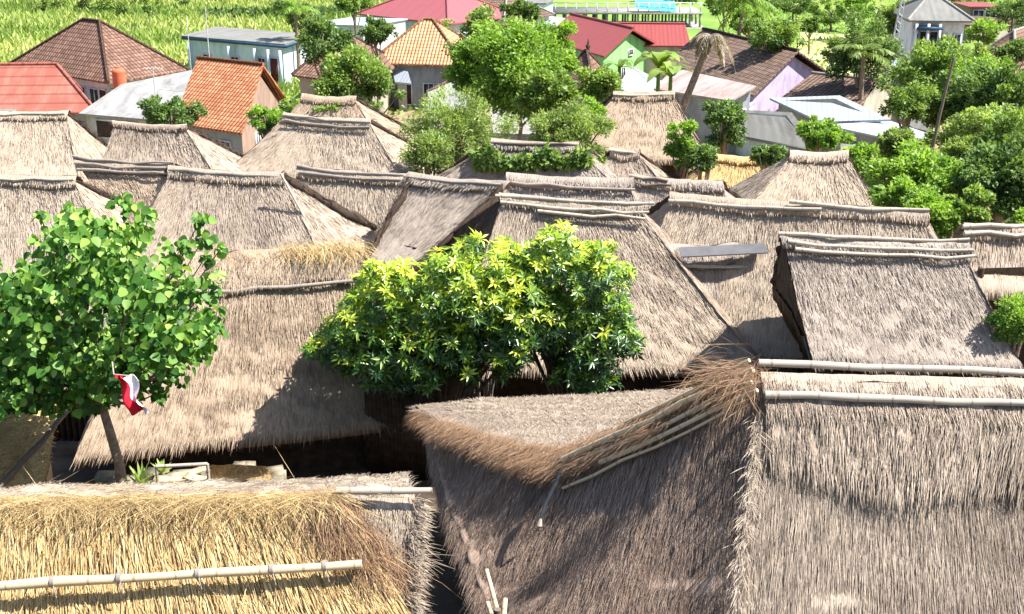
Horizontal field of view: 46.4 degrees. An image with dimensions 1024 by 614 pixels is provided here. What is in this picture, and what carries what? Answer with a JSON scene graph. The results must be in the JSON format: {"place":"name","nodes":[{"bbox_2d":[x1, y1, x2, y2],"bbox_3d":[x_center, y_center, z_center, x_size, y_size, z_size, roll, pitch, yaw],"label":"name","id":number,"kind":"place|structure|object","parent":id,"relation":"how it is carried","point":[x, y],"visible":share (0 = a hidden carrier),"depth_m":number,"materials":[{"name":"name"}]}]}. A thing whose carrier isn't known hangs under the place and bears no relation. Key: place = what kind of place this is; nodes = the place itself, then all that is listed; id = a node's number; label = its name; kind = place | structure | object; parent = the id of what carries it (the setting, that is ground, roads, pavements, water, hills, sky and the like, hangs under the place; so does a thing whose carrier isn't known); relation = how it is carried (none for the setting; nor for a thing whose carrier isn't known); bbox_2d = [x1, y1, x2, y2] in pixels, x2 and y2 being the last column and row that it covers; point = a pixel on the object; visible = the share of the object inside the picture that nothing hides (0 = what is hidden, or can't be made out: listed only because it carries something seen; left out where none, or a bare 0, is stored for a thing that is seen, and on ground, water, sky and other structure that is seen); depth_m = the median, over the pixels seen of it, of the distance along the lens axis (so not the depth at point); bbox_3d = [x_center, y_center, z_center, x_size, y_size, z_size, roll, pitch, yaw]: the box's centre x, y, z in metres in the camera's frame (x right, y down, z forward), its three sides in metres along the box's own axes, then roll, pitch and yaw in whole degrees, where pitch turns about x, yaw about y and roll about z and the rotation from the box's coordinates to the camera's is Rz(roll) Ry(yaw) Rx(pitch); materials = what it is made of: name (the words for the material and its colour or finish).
{"place":"outdoors","nodes":[
{"label":"outdoors","id":0,"kind":"place"},
{"bbox_2d":[0,0,387,100],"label":"field ground","id":1,"kind":"structure","parent":0,"point":[297,95],"depth_m":135.45,"materials":[{"name":"plant"}]},
{"bbox_2d":[181,26,306,91],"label":"flat roofed house","id":2,"kind":"structure","parent":1,"relation":"on","point":[274,52],"depth_m":98.93,"materials":[{"name":"paint"}]},
{"bbox_2d":[198,4,373,19],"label":"hedge","id":3,"kind":"object","parent":1,"relation":"on","point":[249,10],"visible":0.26,"depth_m":147.72,"materials":[{"name":"green plant"}]},
{"bbox_2d":[318,17,407,49],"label":"flat roofed house","id":4,"kind":"structure","parent":1,"relation":"on","point":[348,23],"depth_m":113.08,"materials":[{"name":"metal"}]},
{"bbox_2d":[0,56,989,613],"bbox_3d":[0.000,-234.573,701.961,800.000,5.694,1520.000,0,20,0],"label":"ground","id":5,"kind":"structure","parent":0,"point":[440,598],"depth_m":23.62,"materials":[{"name":"brown soil"}]},
{"bbox_2d":[0,404,69,488],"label":"thatched shed","id":6,"kind":"structure","parent":5,"relation":"on","point":[26,442],"depth_m":22.72,"materials":[{"name":"wicker"}]},
{"bbox_2d":[0,62,91,125],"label":"tiled house","id":7,"kind":"structure","parent":5,"relation":"on","point":[39,86],"depth_m":76.76,"materials":[{"name":"red tile"}]},
{"bbox_2d":[0,110,107,183],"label":"thatched house","id":8,"kind":"structure","parent":5,"relation":"on","point":[44,143],"depth_m":44.85,"materials":[{"name":"beige plant"}]},
{"bbox_2d":[0,174,131,338],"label":"thatched house","id":9,"kind":"structure","parent":5,"relation":"on","point":[23,198],"depth_m":34.11,"materials":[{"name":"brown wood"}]},
{"bbox_2d":[53,407,90,440],"bbox_3d":[-10.367,2.276,27.874,2.223,1.888,0.060,0,20,0],"label":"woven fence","id":10,"kind":"object","parent":5,"relation":"on","point":[70,427],"visible":0.09,"depth_m":28.05,"materials":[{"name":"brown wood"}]},
{"bbox_2d":[10,17,188,103],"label":"tiled house","id":11,"kind":"structure","parent":5,"relation":"on","point":[88,55],"depth_m":85.64,"materials":[{"name":"brown tile"}]},
{"bbox_2d":[0,192,228,483],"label":"broad leaved tree","id":12,"kind":"object","parent":5,"relation":"on","point":[49,359],"visible":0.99,"depth_m":20.41,"materials":[{"name":"green plant"}]},
{"bbox_2d":[111,361,148,415],"bbox_3d":[-6.215,1.353,19.208,0.738,0.790,0.347,8,21,22],"label":"flag","id":13,"kind":"object","parent":12,"relation":"attached to","point":[130,390],"visible":1,"depth_m":19.18,"materials":[{"name":"red fabric"}]},
{"bbox_2d":[72,155,180,224],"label":"thatched house","id":14,"kind":"structure","parent":5,"relation":"on","point":[141,181],"depth_m":35.43,"materials":[{"name":"grey wood"}]},
{"bbox_2d":[79,70,192,143],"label":"zinc shed","id":15,"kind":"structure","parent":5,"relation":"on","point":[119,102],"depth_m":74.17,"materials":[{"name":"beige paint"}]},
{"bbox_2d":[136,94,208,125],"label":"leafy tree","id":16,"kind":"object","parent":5,"relation":"on","point":[176,110],"visible":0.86,"depth_m":51.76,"materials":[{"name":"green plant"}]},
{"bbox_2d":[103,120,243,170],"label":"thatched house","id":17,"kind":"structure","parent":5,"relation":"on","point":[187,145],"depth_m":44.34,"materials":[{"name":"beige plant"}]},
{"bbox_2d":[94,461,286,484],"bbox_3d":[-6.126,3.771,22.861,3.624,1.428,0.962,-2,20,-7],"label":"stone ledge","id":18,"kind":"object","parent":5,"relation":"on","point":[107,477],"visible":0.11,"depth_m":22.75,"materials":[{"name":"beige stone"}]},
{"bbox_2d":[203,464,274,482],"bbox_3d":[-5.091,3.162,22.301,1.391,0.652,0.263,-2,20,-4],"label":"straw mat","id":19,"kind":"object","parent":18,"relation":"on","point":[243,473],"visible":0.84,"depth_m":22.27,"materials":[{"name":"brown wicker"}]},
{"bbox_2d":[0,450,458,613],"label":"thatched house","id":20,"kind":"structure","parent":5,"relation":"on","point":[347,544],"depth_m":13.54,"materials":[{"name":"plant"}]},
{"bbox_2d":[181,55,287,153],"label":"tiled house","id":21,"kind":"structure","parent":5,"relation":"on","point":[228,93],"depth_m":69.13,"materials":[{"name":"orange tile"}]},
{"bbox_2d":[70,236,401,474],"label":"thatched house","id":22,"kind":"structure","parent":5,"relation":"on","point":[259,391],"depth_m":25.75,"materials":[{"name":"brown plant"}]},
{"bbox_2d":[137,164,380,273],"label":"thatched house","id":23,"kind":"structure","parent":5,"relation":"on","point":[248,210],"depth_m":34.15,"materials":[{"name":"brown plant"}]},
{"bbox_2d":[245,103,284,138],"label":"leafy tree","id":24,"kind":"object","parent":5,"relation":"on","point":[271,117],"visible":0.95,"depth_m":50.06,"materials":[{"name":"green plant"}]},
{"bbox_2d":[294,13,356,79],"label":"leafy tree","id":25,"kind":"object","parent":5,"relation":"on","point":[309,41],"visible":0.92,"depth_m":74.32,"materials":[{"name":"green plant"}]},
{"bbox_2d":[291,36,395,114],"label":"tiled house","id":26,"kind":"structure","parent":5,"relation":"on","point":[305,73],"depth_m":85.37,"materials":[{"name":"brown tile"}]},
{"bbox_2d":[237,112,452,177],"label":"thatched house","id":27,"kind":"structure","parent":5,"relation":"on","point":[289,142],"depth_m":44.30,"materials":[{"name":"grey plant"}]},
{"bbox_2d":[295,164,406,302],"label":"thatched house","id":28,"kind":"structure","parent":5,"relation":"on","point":[368,194],"depth_m":35.18,"materials":[{"name":"brown plant"}]},
{"bbox_2d":[310,42,406,113],"bbox_3d":[-7.369,-8.947,58.307,4.642,7.906,3.535,0,20,0],"label":"leafy tree","id":29,"kind":"object","parent":5,"relation":"on","point":[339,70],"visible":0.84,"depth_m":56.76,"materials":[{"name":"green plant"}]},
{"bbox_2d":[290,93,443,156],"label":"thatched house","id":30,"kind":"structure","parent":5,"relation":"on","point":[353,106],"depth_m":49.72,"materials":[{"name":"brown wood"}]},
{"bbox_2d":[357,14,398,100],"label":"leafy tree","id":31,"kind":"object","parent":5,"relation":"on","point":[380,32],"visible":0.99,"depth_m":78.26,"materials":[{"name":"green plant"}]},
{"bbox_2d":[364,388,432,480],"bbox_3d":[-2.402,2.764,25.596,1.525,2.146,0.059,5,20,13],"label":"woven fence","id":32,"kind":"object","parent":5,"relation":"on","point":[396,452],"visible":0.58,"depth_m":25.58,"materials":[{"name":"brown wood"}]},
{"bbox_2d":[296,227,545,403],"bbox_3d":[-1.968,1.033,25.157,5.343,6.233,3.579,0,20,0],"label":"glossy leaved tree","id":33,"kind":"object","parent":5,"relation":"on","point":[448,358],"visible":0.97,"depth_m":23.70,"materials":[{"name":"green plant"}]},
{"bbox_2d":[396,127,455,175],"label":"leafy tree","id":34,"kind":"object","parent":5,"relation":"on","point":[429,159],"visible":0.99,"depth_m":42.27,"materials":[{"name":"green plant"}]},
{"bbox_2d":[357,0,500,37],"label":"tiled house","id":35,"kind":"structure","parent":5,"relation":"on","point":[413,12],"depth_m":117.97,"materials":[{"name":"white paint"}]},
{"bbox_2d":[382,17,478,108],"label":"tiled house","id":36,"kind":"structure","parent":5,"relation":"on","point":[418,54],"depth_m":89.55,"materials":[{"name":"orange tile"}]},
{"bbox_2d":[364,171,510,350],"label":"thatched house","id":37,"kind":"structure","parent":5,"relation":"on","point":[426,212],"depth_m":32.63,"materials":[{"name":"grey plant"}]},
{"bbox_2d":[395,84,521,163],"bbox_3d":[-2.080,-5.399,46.839,4.997,6.724,3.999,0,20,0],"label":"leafy tree","id":38,"kind":"object","parent":5,"relation":"on","point":[462,124],"visible":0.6,"depth_m":45.81,"materials":[{"name":"green plant"}]},
{"bbox_2d":[439,37,488,130],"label":"leafy tree","id":39,"kind":"object","parent":5,"relation":"on","point":[460,69],"visible":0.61,"depth_m":60.69,"materials":[{"name":"green plant"}]},
{"bbox_2d":[441,2,522,136],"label":"leafy tree","id":40,"kind":"object","parent":5,"relation":"on","point":[477,14],"visible":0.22,"depth_m":70.53,"materials":[{"name":"green plant"}]},
{"bbox_2d":[463,16,575,140],"bbox_3d":[0.415,-10.110,60.218,5.581,9.125,6.112,0,20,0],"label":"leafy tree","id":41,"kind":"object","parent":5,"relation":"on","point":[507,52],"visible":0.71,"depth_m":58.37,"materials":[{"name":"green plant"}]},
{"bbox_2d":[498,0,541,23],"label":"leafy tree","id":42,"kind":"object","parent":5,"relation":"on","point":[528,10],"visible":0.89,"depth_m":92.82,"materials":[{"name":"green plant"}]},
{"bbox_2d":[438,138,618,192],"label":"thatched house","id":43,"kind":"structure","parent":5,"relation":"on","point":[460,169],"depth_m":41.36,"materials":[{"name":"beige plant"}]},
{"bbox_2d":[465,137,606,174],"bbox_3d":[0.854,-4.998,41.403,5.227,1.999,1.936,0,20,0],"label":"creeper","id":44,"kind":"object","parent":43,"relation":"on","point":[488,158],"visible":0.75,"depth_m":40.80,"materials":[{"name":"green plant"}]},
{"bbox_2d":[510,67,582,138],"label":"leafy tree","id":45,"kind":"object","parent":5,"relation":"on","point":[533,97],"visible":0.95,"depth_m":55.31,"materials":[{"name":"green plant"}]},
{"bbox_2d":[533,19,580,136],"bbox_3d":[2.316,-10.894,63.784,2.667,8.855,2.851,0,20,0],"label":"leafy tree","id":46,"kind":"object","parent":5,"relation":"on","point":[566,28],"visible":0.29,"depth_m":62.27,"materials":[{"name":"green plant"}]},
{"bbox_2d":[493,218,649,396],"bbox_3d":[1.144,0.916,25.604,3.504,6.315,3.507,0,20,0],"label":"glossy leaved tree","id":47,"kind":"object","parent":5,"relation":"on","point":[549,259],"visible":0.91,"depth_m":24.01,"materials":[{"name":"green plant"}]},
{"bbox_2d":[526,99,617,154],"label":"leafy tree","id":48,"kind":"object","parent":5,"relation":"on","point":[576,121],"visible":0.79,"depth_m":44.69,"materials":[{"name":"green plant"}]},
{"bbox_2d":[506,172,645,209],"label":"thatched house","id":49,"kind":"structure","parent":5,"relation":"on","point":[605,188],"depth_m":34.19,"materials":[{"name":"brown plant"}]},
{"bbox_2d":[402,192,764,399],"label":"thatched house","id":50,"kind":"structure","parent":5,"relation":"on","point":[677,308],"depth_m":29.52,"materials":[{"name":"brown plant"}]},
{"bbox_2d":[573,63,627,103],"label":"leafy tree","id":51,"kind":"object","parent":5,"relation":"on","point":[603,83],"visible":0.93,"depth_m":57.35,"materials":[{"name":"green plant"}]},
{"bbox_2d":[556,12,655,79],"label":"metal roofed house","id":52,"kind":"structure","parent":5,"relation":"on","point":[614,42],"depth_m":99.59,"materials":[{"name":"green paint"}]},
{"bbox_2d":[553,2,702,28],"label":"unfinished building","id":53,"kind":"structure","parent":5,"relation":"on","point":[624,11],"depth_m":140.10,"materials":[{"name":"concrete"}]},
{"bbox_2d":[621,67,660,91],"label":"sheet roofed shed","id":54,"kind":"structure","parent":5,"relation":"on","point":[633,80],"depth_m":84.74,"materials":[{"name":"metal"}]},
{"bbox_2d":[603,147,679,178],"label":"thatched house","id":55,"kind":"structure","parent":5,"relation":"on","point":[622,163],"depth_m":41.56,"materials":[{"name":"beige plant"}]},
{"bbox_2d":[590,90,701,175],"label":"thatched house","id":56,"kind":"structure","parent":5,"relation":"on","point":[643,119],"depth_m":49.80,"materials":[{"name":"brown wood"}]},
{"bbox_2d":[615,22,689,80],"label":"metal roofed house","id":57,"kind":"structure","parent":5,"relation":"on","point":[671,36],"depth_m":102.53,"materials":[{"name":"beige paint"}]},
{"bbox_2d":[662,118,698,178],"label":"leafy tree","id":58,"kind":"object","parent":5,"relation":"on","point":[680,145],"visible":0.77,"depth_m":42.30,"materials":[{"name":"green plant"}]},
{"bbox_2d":[629,173,741,209],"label":"thatched house","id":59,"kind":"structure","parent":5,"relation":"on","point":[649,188],"depth_m":35.31,"materials":[{"name":"brown plant"}]},
{"bbox_2d":[682,143,720,179],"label":"leafy tree","id":60,"kind":"object","parent":5,"relation":"on","point":[702,158],"visible":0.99,"depth_m":41.53,"materials":[{"name":"green plant"}]},
{"bbox_2d":[654,70,755,154],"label":"sheet roofed house","id":61,"kind":"structure","parent":5,"relation":"on","point":[712,88],"depth_m":72.97,"materials":[{"name":"paint"}]},
{"bbox_2d":[680,33,735,110],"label":"palm tree","id":62,"kind":"object","parent":5,"relation":"on","point":[717,41],"visible":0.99,"depth_m":61.03,"materials":[{"name":"brown plant"}]},
{"bbox_2d":[405,333,1023,613],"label":"thatched house","id":63,"kind":"structure","parent":5,"relation":"on","point":[739,490],"depth_m":14.51,"materials":[{"name":"brown plant"}]},
{"bbox_2d":[700,98,748,154],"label":"leafy tree","id":64,"kind":"object","parent":5,"relation":"on","point":[730,116],"visible":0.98,"depth_m":44.09,"materials":[{"name":"green plant"}]},
{"bbox_2d":[683,154,768,187],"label":"thatched house","id":65,"kind":"structure","parent":5,"relation":"on","point":[732,170],"depth_m":43.35,"materials":[{"name":"plant"}]},
{"bbox_2d":[656,241,796,378],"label":"thatched house","id":66,"kind":"structure","parent":5,"relation":"on","point":[704,269],"depth_m":30.15,"materials":[{"name":"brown wood"}]},
{"bbox_2d":[679,243,767,257],"bbox_3d":[5.283,-1.418,29.903,2.229,0.210,0.354,-2,20,-6],"label":"roof sheet","id":67,"kind":"object","parent":66,"relation":"on","point":[725,250],"visible":1,"depth_m":29.86,"materials":[{"name":"metal"}]},
{"bbox_2d":[668,27,825,111],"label":"tiled house","id":68,"kind":"structure","parent":5,"relation":"on","point":[784,70],"depth_m":81.58,"materials":[{"name":"brown tile"}]},
{"bbox_2d":[710,0,783,34],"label":"palm tree","id":69,"kind":"object","parent":5,"relation":"on","point":[758,7],"visible":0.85,"depth_m":89.38,"materials":[{"name":"green plant"}]},
{"bbox_2d":[748,144,787,170],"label":"leafy tree","id":70,"kind":"object","parent":5,"relation":"on","point":[769,155],"visible":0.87,"depth_m":40.55,"materials":[{"name":"green plant"}]},
{"bbox_2d":[735,110,805,156],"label":"sheet roofed house","id":71,"kind":"structure","parent":5,"relation":"on","point":[768,128],"depth_m":70.48,"materials":[{"name":"paint"}]},
{"bbox_2d":[740,16,810,52],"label":"leafy tree","id":72,"kind":"object","parent":5,"relation":"on","point":[783,31],"visible":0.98,"depth_m":81.71,"materials":[{"name":"green plant"}]},
{"bbox_2d":[730,149,875,205],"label":"thatched house","id":73,"kind":"structure","parent":5,"relation":"on","point":[832,177],"depth_m":37.77,"materials":[{"name":"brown wood"}]},
{"bbox_2d":[643,189,995,381],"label":"thatched house","id":74,"kind":"structure","parent":5,"relation":"on","point":[746,302],"depth_m":30.10,"materials":[{"name":"brown plant"}]},
{"bbox_2d":[794,114,856,151],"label":"leafy tree","id":75,"kind":"object","parent":5,"relation":"on","point":[827,134],"visible":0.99,"depth_m":42.06,"materials":[{"name":"green plant"}]},
{"bbox_2d":[770,95,890,151],"bbox_3d":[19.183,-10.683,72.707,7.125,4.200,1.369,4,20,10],"label":"sheet roofed house","id":76,"kind":"structure","parent":5,"relation":"on","point":[840,109],"depth_m":72.19,"materials":[{"name":"metal"}]},
{"bbox_2d":[782,71,892,116],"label":"tiled house","id":77,"kind":"structure","parent":5,"relation":"on","point":[814,83],"depth_m":78.58,"materials":[{"name":"brown tile"}]},
{"bbox_2d":[839,141,880,177],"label":"leafy tree","id":78,"kind":"object","parent":5,"relation":"on","point":[864,151],"visible":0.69,"depth_m":40.22,"materials":[{"name":"green plant"}]},
{"bbox_2d":[829,30,895,100],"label":"palm tree","id":79,"kind":"object","parent":5,"relation":"on","point":[862,50],"visible":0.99,"depth_m":74.51,"materials":[{"name":"green plant"}]},
{"bbox_2d":[824,7,906,87],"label":"leafy tree","id":80,"kind":"object","parent":5,"relation":"on","point":[854,65],"visible":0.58,"depth_m":76.53,"materials":[{"name":"green plant"}]},
{"bbox_2d":[829,121,928,153],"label":"sheet roofed house","id":81,"kind":"structure","parent":5,"relation":"on","point":[867,132],"depth_m":70.57,"materials":[{"name":"metal"}]},
{"bbox_2d":[866,173,915,207],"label":"leafy tree","id":82,"kind":"object","parent":5,"relation":"on","point":[894,192],"visible":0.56,"depth_m":35.73,"materials":[{"name":"green plant"}]},
{"bbox_2d":[765,229,1023,377],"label":"thatched house","id":83,"kind":"structure","parent":5,"relation":"on","point":[884,300],"depth_m":25.61,"materials":[{"name":"brown plant"}]},
{"bbox_2d":[875,125,924,157],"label":"leafy tree","id":84,"kind":"object","parent":5,"relation":"on","point":[889,137],"visible":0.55,"depth_m":44.23,"materials":[{"name":"green plant"}]},
{"bbox_2d":[878,80,938,129],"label":"leafy tree","id":85,"kind":"object","parent":5,"relation":"on","point":[909,104],"visible":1,"depth_m":55.70,"materials":[{"name":"green plant"}]},
{"bbox_2d":[859,138,964,194],"bbox_3d":[12.937,-2.739,39.184,3.356,5.487,3.108,0,20,0],"label":"leafy tree","id":86,"kind":"object","parent":5,"relation":"on","point":[926,166],"visible":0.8,"depth_m":38.17,"materials":[{"name":"green plant"}]},
{"bbox_2d":[874,34,977,148],"bbox_3d":[21.938,-10.126,62.229,5.975,8.131,5.079,8,21,21],"label":"leafy tree","id":87,"kind":"object","parent":5,"relation":"on","point":[930,59],"visible":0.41,"depth_m":60.98,"materials":[{"name":"green plant"}]},
{"bbox_2d":[899,183,964,238],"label":"leafy tree","id":88,"kind":"object","parent":5,"relation":"on","point":[941,222],"visible":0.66,"depth_m":34.65,"materials":[{"name":"green plant"}]},
{"bbox_2d":[890,0,975,89],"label":"villa","id":89,"kind":"object","parent":5,"relation":"on","point":[931,20],"visible":0.42,"depth_m":94.70,"materials":[{"name":"concrete"}]},
{"bbox_2d":[918,69,968,150],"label":"leafy tree","id":90,"kind":"object","parent":5,"relation":"on","point":[934,101],"visible":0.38,"depth_m":57.38,"materials":[{"name":"green plant"}]},
{"bbox_2d":[938,134,990,237],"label":"leafy tree","id":91,"kind":"object","parent":5,"relation":"on","point":[958,146],"visible":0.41,"depth_m":42.20,"materials":[{"name":"green plant"}]},
{"bbox_2d":[941,181,996,237],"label":"leafy tree","id":92,"kind":"object","parent":5,"relation":"on","point":[974,195],"visible":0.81,"depth_m":34.84,"materials":[{"name":"green plant"}]},
{"bbox_2d":[920,102,1023,149],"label":"leafy tree","id":93,"kind":"object","parent":5,"relation":"on","point":[961,124],"visible":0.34,"depth_m":48.09,"materials":[{"name":"green plant"}]},
{"bbox_2d":[943,59,1023,207],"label":"leafy tree","id":94,"kind":"object","parent":5,"relation":"on","point":[1000,87],"visible":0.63,"depth_m":54.35,"materials":[{"name":"green plant"}]},
{"bbox_2d":[949,128,1023,223],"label":"leafy tree","id":95,"kind":"object","parent":5,"relation":"on","point":[998,170],"visible":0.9,"depth_m":36.21,"materials":[{"name":"green plant"}]},
{"bbox_2d":[965,17,1009,46],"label":"leafy tree","id":96,"kind":"object","parent":5,"relation":"on","point":[982,26],"visible":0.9,"depth_m":86.04,"materials":[{"name":"green plant"}]},
{"bbox_2d":[955,222,1023,377],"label":"thatched house","id":97,"kind":"structure","parent":5,"relation":"on","point":[997,264],"depth_m":27.13,"materials":[{"name":"brown plant"}]},
{"bbox_2d":[977,104,1023,152],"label":"leafy tree","id":98,"kind":"object","parent":5,"relation":"on","point":[1003,123],"visible":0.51,"depth_m":42.08,"materials":[{"name":"green plant"}]},
{"bbox_2d":[982,291,1023,377],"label":"leafy shrub","id":99,"kind":"object","parent":5,"relation":"on","point":[1011,328],"visible":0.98,"depth_m":24.91,"materials":[{"name":"green plant"}]},
{"bbox_2d":[985,0,1023,32],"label":"leafy tree","id":100,"kind":"object","parent":5,"relation":"on","point":[1003,12],"visible":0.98,"depth_m":108.61,"materials":[{"name":"green plant"}]},
{"bbox_2d":[988,37,1023,79],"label":"leafy tree","id":101,"kind":"object","parent":5,"relation":"on","point":[1012,50],"visible":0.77,"depth_m":70.76,"materials":[{"name":"green plant"}]},
{"bbox_2d":[529,0,1022,55],"bbox_3d":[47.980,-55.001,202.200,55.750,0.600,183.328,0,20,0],"label":"grass","id":102,"kind":"structure","parent":0,"point":[827,28],"depth_m":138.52,"materials":[{"name":"green plant"}]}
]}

